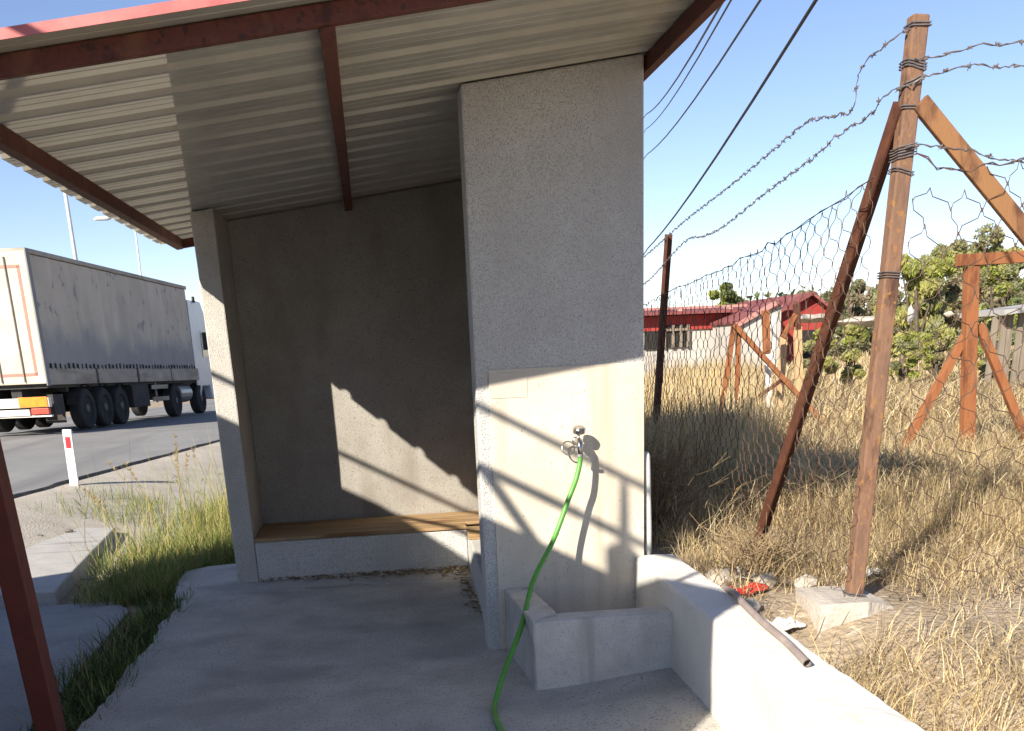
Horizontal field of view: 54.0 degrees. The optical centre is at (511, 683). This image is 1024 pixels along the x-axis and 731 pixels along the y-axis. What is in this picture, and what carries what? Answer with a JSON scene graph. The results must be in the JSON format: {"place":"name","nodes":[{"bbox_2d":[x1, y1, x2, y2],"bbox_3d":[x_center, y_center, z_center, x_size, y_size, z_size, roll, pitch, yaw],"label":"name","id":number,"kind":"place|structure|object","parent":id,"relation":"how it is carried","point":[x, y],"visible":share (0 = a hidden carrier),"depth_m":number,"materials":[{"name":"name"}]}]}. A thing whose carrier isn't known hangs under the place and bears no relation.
{"place":"outdoors","nodes":[
{"label":"outdoors","id":0,"kind":"place"},
{"bbox_2d":[0,527,115,607],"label":"pavement","id":1,"kind":"structure","parent":0,"point":[54,569],"depth_m":9.52,"materials":[{"name":"grey concrete"}]},
{"bbox_2d":[64,529,72,532],"bbox_3d":[-4.875,-1.680,11.064,0.092,0.046,0.072,-5,18,-7],"label":"stone","id":2,"kind":"object","parent":1,"relation":"on","point":[68,530],"visible":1,"depth_m":11.04,"materials":[{"name":"concrete"}]},
{"bbox_2d":[0,400,219,497],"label":"road","id":3,"kind":"structure","parent":0,"point":[35,458],"depth_m":19.96,"materials":[{"name":"grey asphalt"}]},
{"bbox_2d":[0,247,213,431],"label":"articulated lorry","id":4,"kind":"object","parent":3,"relation":"on","point":[86,345],"visible":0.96,"depth_m":26.38,"materials":[{"name":"grey fabric"}]},
{"bbox_2d":[0,251,46,385],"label":"rear door","id":5,"kind":"structure","parent":4,"relation":"in","point":[21,361],"depth_m":23.39,"materials":[{"name":"white metal"}]},
{"bbox_2d":[78,564,722,730],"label":"concrete floor","id":6,"kind":"structure","parent":0,"point":[406,652],"depth_m":5.70,"materials":[{"name":"grey concrete"}]},
{"bbox_2d":[0,0,725,730],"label":"bus shelter","id":7,"kind":"object","parent":6,"relation":"on","point":[410,232],"visible":0.98,"depth_m":5.67,"materials":[{"name":"paint"}]},
{"bbox_2d":[561,425,585,454],"bbox_3d":[0.365,-1.364,5.643,0.128,0.164,0.136,-19,24,-41],"label":"water tap","id":8,"kind":"object","parent":7,"relation":"attached to","point":[578,431],"visible":1,"depth_m":5.59,"materials":[{"name":"metal"}]},
{"bbox_2d":[491,454,586,730],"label":"garden hose","id":9,"kind":"object","parent":8,"relation":"hanging from","point":[498,724],"visible":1,"depth_m":5.49,"materials":[{"name":"rubber"}]},
{"bbox_2d":[644,451,651,555],"bbox_3d":[0.801,-1.000,5.956,0.049,0.734,0.059,-5,18,-7],"label":"water pipe","id":10,"kind":"object","parent":7,"relation":"attached to","point":[648,513],"visible":0.83,"depth_m":5.91,"materials":[{"name":"plastic"}]},
{"bbox_2d":[261,565,481,614],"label":"dry leaves","id":11,"kind":"object","parent":6,"relation":"on","point":[417,570],"visible":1,"depth_m":8.18,"materials":[{"name":"plant"}]},
{"bbox_2d":[505,587,671,689],"bbox_3d":[0.409,-0.274,5.647,0.791,0.409,0.806,-5,18,-7],"label":"water trough","id":12,"kind":"object","parent":6,"relation":"on","point":[553,650],"visible":0.87,"depth_m":5.27,"materials":[{"name":"grey concrete"}]},
{"bbox_2d":[0,0,1023,336],"label":"sky","id":13,"kind":"structure","parent":0,"point":[816,76],"materials":[{"name":"blue"}]},
{"bbox_2d":[14,334,1023,730],"bbox_3d":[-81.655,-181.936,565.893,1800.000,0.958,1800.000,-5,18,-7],"label":"ground","id":14,"kind":"structure","parent":0,"point":[784,604],"depth_m":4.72,"materials":[{"name":"plant"}]},
{"bbox_2d":[0,601,129,730],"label":"grey apron","id":15,"kind":"object","parent":14,"relation":"on","point":[63,626],"visible":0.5,"depth_m":7.02,"materials":[{"name":"grey concrete"}]},
{"bbox_2d":[63,192,77,259],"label":"street lamp","id":16,"kind":"object","parent":14,"relation":"on","point":[73,245],"visible":0.12,"depth_m":43.77,"materials":[{"name":"metal"}]},
{"bbox_2d":[93,216,141,275],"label":"street lamp","id":17,"kind":"object","parent":14,"relation":"on","point":[101,218],"visible":0.47,"depth_m":63.71,"materials":[{"name":"metal"}]},
{"bbox_2d":[2,424,234,730],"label":"green grass","id":18,"kind":"structure","parent":14,"relation":"on","point":[152,578],"depth_m":8.48,"materials":[{"name":"green plant"}]},
{"bbox_2d":[14,442,226,578],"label":"verge","id":19,"kind":"structure","parent":14,"relation":"on","point":[34,521],"depth_m":13.08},
{"bbox_2d":[62,429,78,485],"bbox_3d":[-5.920,-2.950,13.518,0.150,0.903,0.074,-5,18,-7],"label":"marker post","id":20,"kind":"object","parent":19,"relation":"on","point":[70,456],"visible":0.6,"depth_m":13.47,"materials":[{"name":"white plastic"}]},
{"bbox_2d":[75,482,125,547],"bbox_3d":[-4.259,-1.718,10.411,0.424,0.736,0.416,-5,18,-7],"label":"grass stalk","id":21,"kind":"object","parent":19,"relation":"on","point":[95,500],"depth_m":10.41,"materials":[{"name":"plant"}]},
{"bbox_2d":[105,459,167,535],"bbox_3d":[-4.030,-1.988,10.902,0.527,0.921,0.505,-5,18,-7],"label":"grass stalk","id":22,"kind":"object","parent":19,"relation":"on","point":[123,478],"depth_m":10.83,"materials":[{"name":"plant"}]},
{"bbox_2d":[163,446,200,527],"bbox_3d":[-3.857,-2.276,11.646,0.447,0.985,0.742,-12,21,-27],"label":"grass stalk","id":23,"kind":"object","parent":19,"relation":"on","point":[186,460],"depth_m":11.59,"materials":[{"name":"plant"}]},
{"bbox_2d":[167,434,211,535],"bbox_3d":[-3.357,-2.025,10.505,0.640,1.182,0.314,12,23,37],"label":"grass stalk","id":24,"kind":"object","parent":19,"relation":"on","point":[175,460],"depth_m":10.55,"materials":[{"name":"plant"}]},
{"bbox_2d":[213,443,228,519],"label":"grass stalk","id":25,"kind":"object","parent":19,"relation":"on","point":[223,495],"depth_m":11.59,"materials":[{"name":"plant"}]},
{"bbox_2d":[652,234,672,443],"bbox_3d":[1.441,-3.159,9.740,0.090,2.166,0.334,-11,20,-23],"label":"fence post","id":26,"kind":"object","parent":14,"relation":"on","point":[666,267],"visible":0.6,"depth_m":9.59,"materials":[{"name":"brown metal"}]},
{"bbox_2d":[644,403,757,542],"bbox_3d":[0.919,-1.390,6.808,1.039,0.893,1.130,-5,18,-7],"label":"dry grass","id":27,"kind":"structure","parent":14,"relation":"on","point":[664,494],"depth_m":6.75,"materials":[{"name":"plant"}]},
{"bbox_2d":[644,304,792,380],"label":"farm house","id":28,"kind":"structure","parent":14,"relation":"on","point":[690,318],"depth_m":39.31,"materials":[{"name":"white paint"}]},
{"bbox_2d":[644,332,657,349],"bbox_3d":[5.503,-13.356,39.192,0.700,0.645,0.130,-5,18,-7],"label":"window","id":29,"kind":"structure","parent":28,"relation":"in","point":[653,344],"depth_m":39.12,"materials":[{"name":"grey glass"}]},
{"bbox_2d":[665,324,689,347],"bbox_3d":[6.390,-13.535,39.214,1.037,0.824,0.220,-5,18,-7],"label":"window","id":30,"kind":"structure","parent":28,"relation":"in","point":[682,337],"depth_m":39.17,"materials":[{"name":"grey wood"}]},
{"bbox_2d":[704,569,735,586],"bbox_3d":[1.151,-0.581,5.601,0.170,0.114,0.152,13,24,39],"label":"stone","id":31,"kind":"object","parent":14,"relation":"on","point":[718,580],"visible":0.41,"depth_m":5.54,"materials":[{"name":"beige stone"}]},
{"bbox_2d":[708,282,742,304],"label":"tree","id":32,"kind":"object","parent":14,"relation":"on","point":[731,295],"visible":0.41,"depth_m":54.27,"materials":[{"name":"green plant"}]},
{"bbox_2d":[722,562,770,579],"bbox_3d":[1.319,-0.648,5.719,0.335,0.068,0.320,-5,18,-7],"label":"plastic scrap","id":33,"kind":"object","parent":14,"relation":"on","point":[743,576],"visible":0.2,"depth_m":5.67,"materials":[{"name":"white plastic"}]},
{"bbox_2d":[729,582,768,594],"bbox_3d":[1.216,-0.505,5.322,0.325,0.047,0.172,-5,18,-7],"label":"rag","id":34,"kind":"object","parent":14,"relation":"on","point":[755,587],"visible":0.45,"depth_m":5.31,"materials":[{"name":"red fabric"}]},
{"bbox_2d":[710,299,788,370],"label":"shed","id":35,"kind":"structure","parent":14,"relation":"on","point":[770,307],"depth_m":36.62,"materials":[{"name":"paint"}]},
{"bbox_2d":[770,316,776,370],"bbox_3d":[9.453,-12.220,36.650,0.295,2.184,0.070,-5,18,-7],"label":"door","id":36,"kind":"structure","parent":35,"relation":"in","point":[773,318],"depth_m":36.49,"materials":[{"name":"plastic"}]},
{"bbox_2d":[745,598,761,611],"bbox_3d":[1.194,-0.386,5.036,0.106,0.087,0.097,6,20,23],"label":"stone","id":37,"kind":"object","parent":14,"relation":"on","point":[755,604],"visible":0.44,"depth_m":5.00,"materials":[{"name":"grey stone"}]},
{"bbox_2d":[690,504,824,581],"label":"dry grass","id":38,"kind":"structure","parent":14,"relation":"on","point":[769,546],"depth_m":5.58,"materials":[{"name":"beige plant"}]},
{"bbox_2d":[753,573,776,587],"bbox_3d":[1.384,-0.551,5.489,0.134,0.101,0.106,-5,18,-7],"label":"stone","id":39,"kind":"object","parent":14,"relation":"on","point":[762,576],"visible":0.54,"depth_m":5.44,"materials":[{"name":"grey stone"}]},
{"bbox_2d":[761,310,772,415],"bbox_3d":[3.308,-3.941,12.986,0.224,1.654,0.070,-5,18,-7],"label":"field post","id":40,"kind":"object","parent":14,"relation":"on","point":[766,343],"visible":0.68,"depth_m":12.82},
{"bbox_2d":[719,323,825,426],"bbox_3d":[3.188,-3.733,12.644,2.085,1.526,0.192,-5,18,-7],"label":"trestle","id":41,"kind":"object","parent":14,"relation":"on","point":[767,360],"visible":0.41,"depth_m":12.50,"materials":[{"name":"brown wood"}]},
{"bbox_2d":[635,554,923,730],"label":"wall","id":42,"kind":"structure","parent":14,"relation":"on","point":[736,666],"depth_m":4.30,"materials":[{"name":"white paint"}]},
{"bbox_2d":[722,585,811,666],"bbox_3d":[1.106,-0.291,4.509,0.054,0.061,1.339,-3,18,-1],"label":"conduit","id":43,"kind":"object","parent":42,"relation":"on","point":[803,659],"visible":0.99,"depth_m":4.30,"materials":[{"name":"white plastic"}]},
{"bbox_2d":[733,292,827,365],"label":"barn","id":44,"kind":"structure","parent":14,"relation":"on","point":[812,301],"depth_m":42.49,"materials":[{"name":"red metal"}]},
{"bbox_2d":[802,330,815,359],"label":"door","id":45,"kind":"structure","parent":44,"relation":"in","point":[806,355],"depth_m":42.65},
{"bbox_2d":[775,303,802,435],"bbox_3d":[3.794,-4.186,13.614,0.426,1.798,0.092,-5,18,-7],"label":"field post","id":46,"kind":"object","parent":14,"relation":"on","point":[794,321],"visible":0.62,"depth_m":13.51,"materials":[{"name":"brown wood"}]},
{"bbox_2d":[772,617,805,630],"bbox_3d":[1.348,-0.301,4.892,0.164,0.055,0.130,-5,18,-7],"label":"plastic scrap","id":47,"kind":"object","parent":14,"relation":"on","point":[782,622],"visible":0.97,"depth_m":4.87,"materials":[{"name":"white plastic"}]},
{"bbox_2d":[794,574,818,588],"bbox_3d":[1.567,-0.533,5.360,0.146,0.093,0.112,-18,24,-38],"label":"stone","id":48,"kind":"object","parent":14,"relation":"on","point":[812,582],"visible":0.65,"depth_m":5.32,"materials":[{"name":"beige stone"}]},
{"bbox_2d":[801,314,824,322],"bbox_3d":[9.433,-11.470,31.616,1.268,0.276,0.854,-5,18,-7],"label":"rubble heap","id":49,"kind":"object","parent":14,"relation":"on","point":[805,318],"visible":0.51,"depth_m":31.33,"materials":[{"name":"stone"}]},
{"bbox_2d":[794,329,837,390],"bbox_3d":[6.070,-6.210,19.992,0.895,1.642,0.778,-15,22,-34],"label":"bush","id":50,"kind":"object","parent":14,"relation":"on","point":[827,365],"visible":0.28,"depth_m":19.87,"materials":[{"name":"green plant"}]},
{"bbox_2d":[796,290,840,355],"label":"tree","id":51,"kind":"object","parent":14,"relation":"on","point":[824,296],"visible":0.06,"depth_m":57.08,"materials":[{"name":"green plant"}]},
{"bbox_2d":[739,431,902,511],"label":"dry grass","id":52,"kind":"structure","parent":14,"relation":"on","point":[805,466],"depth_m":7.63,"materials":[{"name":"plant"}]},
{"bbox_2d":[829,278,870,351],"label":"tree","id":53,"kind":"object","parent":14,"relation":"on","point":[856,311],"visible":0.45,"depth_m":55.14,"materials":[{"name":"green plant"}]},
{"bbox_2d":[835,324,869,389],"bbox_3d":[7.101,-6.650,21.117,0.912,1.685,0.728,-5,18,-7],"label":"bush","id":54,"kind":"object","parent":14,"relation":"on","point":[851,330],"visible":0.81,"depth_m":20.93,"materials":[{"name":"green plant"}]},
{"bbox_2d":[837,316,874,325],"bbox_3d":[10.360,-10.733,29.815,1.545,0.283,0.879,-12,20,-26],"label":"rubble heap","id":55,"kind":"object","parent":14,"relation":"on","point":[867,321],"visible":0.52,"depth_m":29.55,"materials":[{"name":"stone"}]},
{"bbox_2d":[729,276,1023,355],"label":"thicket","id":56,"kind":"object","parent":14,"relation":"on","point":[870,312],"visible":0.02,"depth_m":63.35,"materials":[{"name":"green plant"}]},
{"bbox_2d":[860,288,902,349],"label":"tree","id":57,"kind":"object","parent":14,"relation":"on","point":[869,295],"visible":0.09,"depth_m":54.35,"materials":[{"name":"green plant"}]},
{"bbox_2d":[749,13,1023,632],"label":"fence post","id":58,"kind":"object","parent":14,"relation":"on","point":[909,108],"visible":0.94,"depth_m":4.64,"materials":[{"name":"wood"}]},
{"bbox_2d":[644,173,874,597],"bbox_3d":[1.402,-2.790,9.397,0.092,2.058,9.969,-3,18,-1],"label":"wire mesh","id":59,"kind":"object","parent":58,"relation":"attached to","point":[732,266],"visible":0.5,"depth_m":6.01,"materials":[{"name":"grey metal"}]},
{"bbox_2d":[644,85,909,284],"bbox_3d":[1.459,-3.724,8.598,0.099,0.470,8.955,-3,18,-2],"label":"barbed wire","id":60,"kind":"object","parent":58,"relation":"attached to","point":[815,155],"visible":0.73,"depth_m":5.63,"materials":[{"name":"grey metal"}]},
{"bbox_2d":[644,27,916,257],"bbox_3d":[1.448,-3.948,8.533,0.111,0.435,8.948,-3,18,-2],"label":"barbed wire","id":61,"kind":"object","parent":58,"relation":"attached to","point":[885,44],"visible":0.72,"depth_m":5.44,"materials":[{"name":"grey metal"}]},
{"bbox_2d":[881,152,1023,601],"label":"wire mesh","id":62,"kind":"object","parent":58,"relation":"attached to","point":[986,346],"visible":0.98,"depth_m":4.70,"materials":[{"name":"grey metal"}]},
{"bbox_2d":[905,143,1023,163],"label":"barbed wire","id":63,"kind":"object","parent":58,"relation":"attached to","point":[916,145],"visible":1,"depth_m":4.37,"materials":[{"name":"grey metal"}]},
{"bbox_2d":[911,62,1023,85],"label":"barbed wire","id":64,"kind":"object","parent":58,"relation":"attached to","point":[968,66],"visible":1,"depth_m":4.28,"materials":[{"name":"grey metal"}]},
{"bbox_2d":[914,39,1023,61],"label":"barbed wire","id":65,"kind":"object","parent":58,"relation":"attached to","point":[1021,41],"visible":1,"depth_m":4.26,"materials":[{"name":"grey metal"}]},
{"bbox_2d":[889,332,922,387],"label":"bush","id":66,"kind":"object","parent":14,"relation":"on","point":[910,346],"visible":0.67,"depth_m":20.07,"materials":[{"name":"green plant"}]},
{"bbox_2d":[907,304,914,322],"bbox_3d":[10.705,-9.918,26.977,0.190,0.461,0.218,15,25,43],"label":"sack","id":67,"kind":"object","parent":14,"relation":"on","point":[911,310],"visible":0.96,"depth_m":26.92,"materials":[{"name":"white plastic"}]},
{"bbox_2d":[872,242,956,363],"bbox_3d":[11.976,-11.004,30.024,2.271,3.958,2.146,-5,18,-7],"label":"tree","id":68,"kind":"object","parent":14,"relation":"on","point":[920,288],"visible":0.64,"depth_m":29.65,"materials":[{"name":"green plant"}]},
{"bbox_2d":[915,328,954,385],"bbox_3d":[9.048,-6.752,21.403,0.811,1.536,0.812,-11,20,-24],"label":"bush","id":69,"kind":"object","parent":14,"relation":"on","point":[936,358],"visible":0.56,"depth_m":21.25,"materials":[{"name":"green plant"}]},
{"bbox_2d":[937,280,961,356],"bbox_3d":[13.363,-11.111,31.164,2.068,3.330,1.468,-5,18,-7],"label":"tree","id":70,"kind":"object","parent":14,"relation":"on","point":[953,291],"visible":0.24,"depth_m":30.63,"materials":[{"name":"green plant"}]},
{"bbox_2d":[894,251,1023,456],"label":"fence post","id":71,"kind":"object","parent":14,"relation":"on","point":[967,349],"visible":0.65,"depth_m":9.39,"materials":[{"name":"brown wood"}]},
{"bbox_2d":[923,222,1023,329],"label":"tree","id":72,"kind":"object","parent":14,"relation":"on","point":[959,246],"visible":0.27,"depth_m":35.47,"materials":[{"name":"green plant"}]},
{"bbox_2d":[958,304,1023,403],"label":"shed","id":73,"kind":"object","parent":14,"relation":"on","point":[1004,341],"visible":0.47,"depth_m":16.96,"materials":[{"name":"grey wood"}]},
{"bbox_2d":[977,331,1019,386],"bbox_3d":[9.427,-6.113,19.557,0.921,1.450,0.872,-5,18,-7],"label":"bush","id":74,"kind":"object","parent":14,"relation":"on","point":[981,365],"visible":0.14,"depth_m":19.45,"materials":[{"name":"green plant"}]},
{"bbox_2d":[977,263,1023,364],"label":"bush","id":75,"kind":"object","parent":14,"relation":"on","point":[1011,272],"visible":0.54,"depth_m":26.84,"materials":[{"name":"green plant"}]},
{"bbox_2d":[644,4,722,116],"bbox_3d":[3.471,-12.094,18.904,0.040,11.908,76.967,-1,18,6],"label":"power cable","id":76,"kind":"object","parent":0,"point":[707,28],"visible":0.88,"depth_m":19.71,"materials":[{"name":"black rubber"}]},
{"bbox_2d":[644,0,731,131],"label":"power cable","id":77,"kind":"object","parent":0,"point":[724,11],"visible":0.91,"depth_m":18.96,"materials":[{"name":"black rubber"}]},
{"bbox_2d":[644,0,761,157],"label":"power cable","id":78,"kind":"object","parent":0,"point":[740,30],"visible":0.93,"depth_m":19.23,"materials":[{"name":"black rubber"}]},
{"bbox_2d":[644,0,817,253],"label":"power cable","id":79,"kind":"object","parent":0,"point":[807,13],"visible":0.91,"depth_m":19.45,"materials":[{"name":"black rubber"}]},
{"bbox_2d":[842,566,885,576],"bbox_3d":[1.950,-0.632,5.549,0.251,0.060,0.202,-5,18,-7],"label":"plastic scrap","id":80,"kind":"object","parent":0,"point":[869,570],"visible":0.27,"depth_m":5.54,"materials":[{"name":"white plastic"}]},
{"bbox_2d":[943,311,953,316],"bbox_3d":[11.780,-9.956,27.123,0.276,0.172,0.221,-5,18,-7],"label":"sack","id":81,"kind":"object","parent":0,"point":[948,314],"visible":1,"depth_m":27.05,"materials":[{"name":"plastic"}]}
]}

